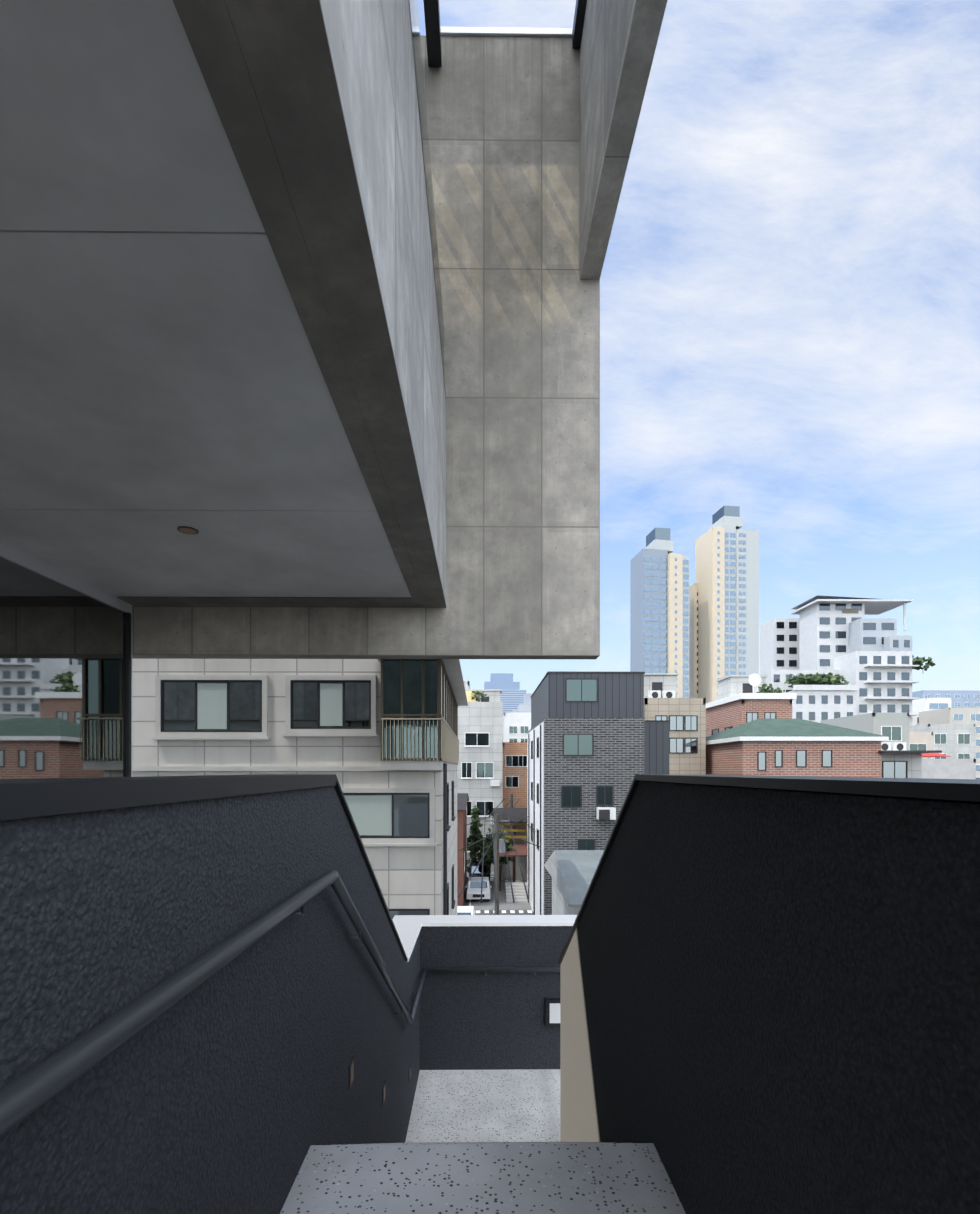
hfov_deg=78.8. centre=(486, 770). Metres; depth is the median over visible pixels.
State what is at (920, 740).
building
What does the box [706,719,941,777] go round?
hip roof brick house
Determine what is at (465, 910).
parked vehicle
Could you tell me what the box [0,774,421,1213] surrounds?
stucco wall
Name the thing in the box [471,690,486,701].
shrub
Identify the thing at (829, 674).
roof garden shrub
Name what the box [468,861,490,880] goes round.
dark suv
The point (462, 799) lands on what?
red brown house
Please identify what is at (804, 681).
roof garden shrub
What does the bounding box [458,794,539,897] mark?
power lines
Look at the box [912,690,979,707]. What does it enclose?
blue office
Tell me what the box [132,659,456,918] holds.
white tile building
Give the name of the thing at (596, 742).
grey brick building
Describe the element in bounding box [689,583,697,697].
apartment tower link
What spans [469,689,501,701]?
white roof bulkhead
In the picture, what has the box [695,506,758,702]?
apartment tower
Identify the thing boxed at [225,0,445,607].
cantilever beam underside
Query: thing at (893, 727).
building
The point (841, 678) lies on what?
roof garden shrub
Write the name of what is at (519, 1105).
landing floor
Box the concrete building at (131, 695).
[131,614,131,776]
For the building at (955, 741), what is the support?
on the ground
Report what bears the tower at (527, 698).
on the ground
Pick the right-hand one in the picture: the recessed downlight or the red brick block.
the red brick block
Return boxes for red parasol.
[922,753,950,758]
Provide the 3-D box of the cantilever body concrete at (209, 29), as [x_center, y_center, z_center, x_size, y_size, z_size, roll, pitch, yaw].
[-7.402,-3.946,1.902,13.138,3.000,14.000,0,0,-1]
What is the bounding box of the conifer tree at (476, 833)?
[467,805,482,872]
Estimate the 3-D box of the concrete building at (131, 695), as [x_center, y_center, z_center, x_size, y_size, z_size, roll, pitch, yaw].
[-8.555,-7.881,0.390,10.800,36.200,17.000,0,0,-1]
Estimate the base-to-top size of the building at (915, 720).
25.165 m
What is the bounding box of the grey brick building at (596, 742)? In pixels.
[527,671,669,914]
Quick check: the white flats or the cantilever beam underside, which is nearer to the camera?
the cantilever beam underside
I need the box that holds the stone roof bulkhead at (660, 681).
[644,673,678,697]
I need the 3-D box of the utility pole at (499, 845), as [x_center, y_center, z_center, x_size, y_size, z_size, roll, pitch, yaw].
[1.086,6.619,38.972,3.900,7.200,38.080,0,0,3]
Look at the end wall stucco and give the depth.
5.52 m
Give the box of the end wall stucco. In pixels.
[392,915,576,1069]
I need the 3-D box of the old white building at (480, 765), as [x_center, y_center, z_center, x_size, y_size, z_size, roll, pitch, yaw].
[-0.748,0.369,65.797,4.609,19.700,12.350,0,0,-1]
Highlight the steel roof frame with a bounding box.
[423,0,586,67]
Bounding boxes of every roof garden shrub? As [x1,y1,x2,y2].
[784,673,810,687]
[798,679,812,684]
[800,674,820,684]
[803,672,829,684]
[814,674,834,684]
[818,672,839,684]
[828,675,848,684]
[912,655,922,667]
[912,657,935,670]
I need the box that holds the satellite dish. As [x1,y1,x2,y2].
[748,673,760,692]
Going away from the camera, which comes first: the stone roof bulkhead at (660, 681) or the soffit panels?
the soffit panels
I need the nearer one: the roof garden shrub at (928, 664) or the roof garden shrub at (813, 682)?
the roof garden shrub at (813, 682)
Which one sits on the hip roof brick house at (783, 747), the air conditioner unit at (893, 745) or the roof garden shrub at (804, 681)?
the air conditioner unit at (893, 745)
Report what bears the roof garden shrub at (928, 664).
on the white apartment complex
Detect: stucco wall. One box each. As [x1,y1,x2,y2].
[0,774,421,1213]
[558,775,979,1213]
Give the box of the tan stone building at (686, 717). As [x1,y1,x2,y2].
[644,698,705,774]
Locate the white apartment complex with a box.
[759,595,918,725]
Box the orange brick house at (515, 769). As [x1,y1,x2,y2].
[503,742,526,807]
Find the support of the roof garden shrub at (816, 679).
on the white apartment complex
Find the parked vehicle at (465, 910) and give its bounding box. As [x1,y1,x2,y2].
[457,906,474,914]
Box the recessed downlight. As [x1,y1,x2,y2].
[177,526,198,534]
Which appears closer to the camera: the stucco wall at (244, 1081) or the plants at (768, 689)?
the stucco wall at (244, 1081)
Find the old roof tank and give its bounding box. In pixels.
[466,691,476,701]
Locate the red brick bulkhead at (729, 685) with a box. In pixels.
[715,675,767,699]
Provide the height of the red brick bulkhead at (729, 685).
2.750 m
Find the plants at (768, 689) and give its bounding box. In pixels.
[757,684,777,692]
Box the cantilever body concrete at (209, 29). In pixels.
[117,0,425,607]
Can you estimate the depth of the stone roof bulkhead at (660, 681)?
50.62 m
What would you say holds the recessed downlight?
on the soffit panels
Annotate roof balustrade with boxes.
[408,0,445,396]
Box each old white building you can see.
[457,702,502,871]
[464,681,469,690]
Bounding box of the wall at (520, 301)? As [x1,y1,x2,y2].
[132,35,599,658]
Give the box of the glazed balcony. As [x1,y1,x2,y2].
[377,659,467,769]
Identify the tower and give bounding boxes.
[484,673,525,713]
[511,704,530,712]
[524,693,532,703]
[630,527,688,697]
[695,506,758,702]
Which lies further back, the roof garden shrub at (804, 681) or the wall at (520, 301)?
the roof garden shrub at (804, 681)
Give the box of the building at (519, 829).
[492,808,527,902]
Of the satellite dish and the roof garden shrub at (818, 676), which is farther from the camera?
the roof garden shrub at (818, 676)
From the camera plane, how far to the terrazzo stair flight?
1.81 m
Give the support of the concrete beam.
attached to the wall at (520, 301)
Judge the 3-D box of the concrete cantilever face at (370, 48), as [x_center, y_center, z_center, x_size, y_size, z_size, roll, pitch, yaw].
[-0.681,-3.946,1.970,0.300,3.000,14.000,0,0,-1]
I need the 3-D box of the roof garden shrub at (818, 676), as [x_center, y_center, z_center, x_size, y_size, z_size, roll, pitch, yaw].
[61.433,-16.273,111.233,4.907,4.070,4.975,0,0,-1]
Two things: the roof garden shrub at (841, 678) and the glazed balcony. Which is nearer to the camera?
the glazed balcony
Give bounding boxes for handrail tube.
[0,870,559,1136]
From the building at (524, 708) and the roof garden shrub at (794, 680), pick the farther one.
the building at (524, 708)
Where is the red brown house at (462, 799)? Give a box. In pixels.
[457,793,468,905]
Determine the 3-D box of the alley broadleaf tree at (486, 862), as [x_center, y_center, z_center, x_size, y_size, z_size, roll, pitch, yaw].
[0.217,8.092,53.549,2.186,4.267,2.213,0,0,-15]
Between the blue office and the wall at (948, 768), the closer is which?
the wall at (948, 768)
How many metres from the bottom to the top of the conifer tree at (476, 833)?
7.027 m
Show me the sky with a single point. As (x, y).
(790, 276)
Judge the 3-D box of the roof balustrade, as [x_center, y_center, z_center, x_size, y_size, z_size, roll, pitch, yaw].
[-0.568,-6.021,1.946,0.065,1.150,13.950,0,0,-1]
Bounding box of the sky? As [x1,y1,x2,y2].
[417,0,979,692]
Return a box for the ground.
[463,877,531,908]
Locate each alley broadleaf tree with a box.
[476,837,493,875]
[481,827,514,890]
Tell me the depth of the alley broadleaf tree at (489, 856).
50.11 m
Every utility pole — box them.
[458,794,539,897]
[459,811,528,914]
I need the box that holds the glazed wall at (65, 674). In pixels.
[0,541,131,778]
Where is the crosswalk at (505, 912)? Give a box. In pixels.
[475,910,532,914]
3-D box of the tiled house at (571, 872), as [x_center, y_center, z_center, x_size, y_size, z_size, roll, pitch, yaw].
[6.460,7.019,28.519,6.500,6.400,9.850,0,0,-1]
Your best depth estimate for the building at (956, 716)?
141.16 m
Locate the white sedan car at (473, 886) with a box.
[466,877,491,900]
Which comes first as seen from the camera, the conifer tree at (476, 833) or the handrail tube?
the handrail tube
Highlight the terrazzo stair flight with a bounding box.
[280,1142,685,1213]
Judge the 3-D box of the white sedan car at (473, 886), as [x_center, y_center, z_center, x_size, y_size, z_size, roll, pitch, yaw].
[-0.640,9.499,48.263,2.060,1.419,4.620,0,0,-1]
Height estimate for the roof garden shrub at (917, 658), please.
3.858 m
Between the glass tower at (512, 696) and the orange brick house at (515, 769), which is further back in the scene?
the glass tower at (512, 696)
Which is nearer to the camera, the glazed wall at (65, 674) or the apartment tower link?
the glazed wall at (65, 674)
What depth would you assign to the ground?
48.30 m
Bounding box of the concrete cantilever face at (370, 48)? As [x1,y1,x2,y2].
[319,0,446,607]
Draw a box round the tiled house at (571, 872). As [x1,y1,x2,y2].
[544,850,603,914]
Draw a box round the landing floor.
[405,1069,559,1142]
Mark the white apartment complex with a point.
(868, 660)
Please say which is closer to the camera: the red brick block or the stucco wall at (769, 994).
the stucco wall at (769, 994)
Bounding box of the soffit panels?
[0,0,410,596]
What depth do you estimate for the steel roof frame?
8.87 m
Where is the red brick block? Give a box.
[706,693,796,736]
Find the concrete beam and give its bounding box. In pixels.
[580,0,666,279]
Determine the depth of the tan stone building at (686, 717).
45.12 m
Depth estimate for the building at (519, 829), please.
50.90 m
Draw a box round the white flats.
[503,713,530,741]
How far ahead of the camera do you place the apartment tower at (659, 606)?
250.26 m

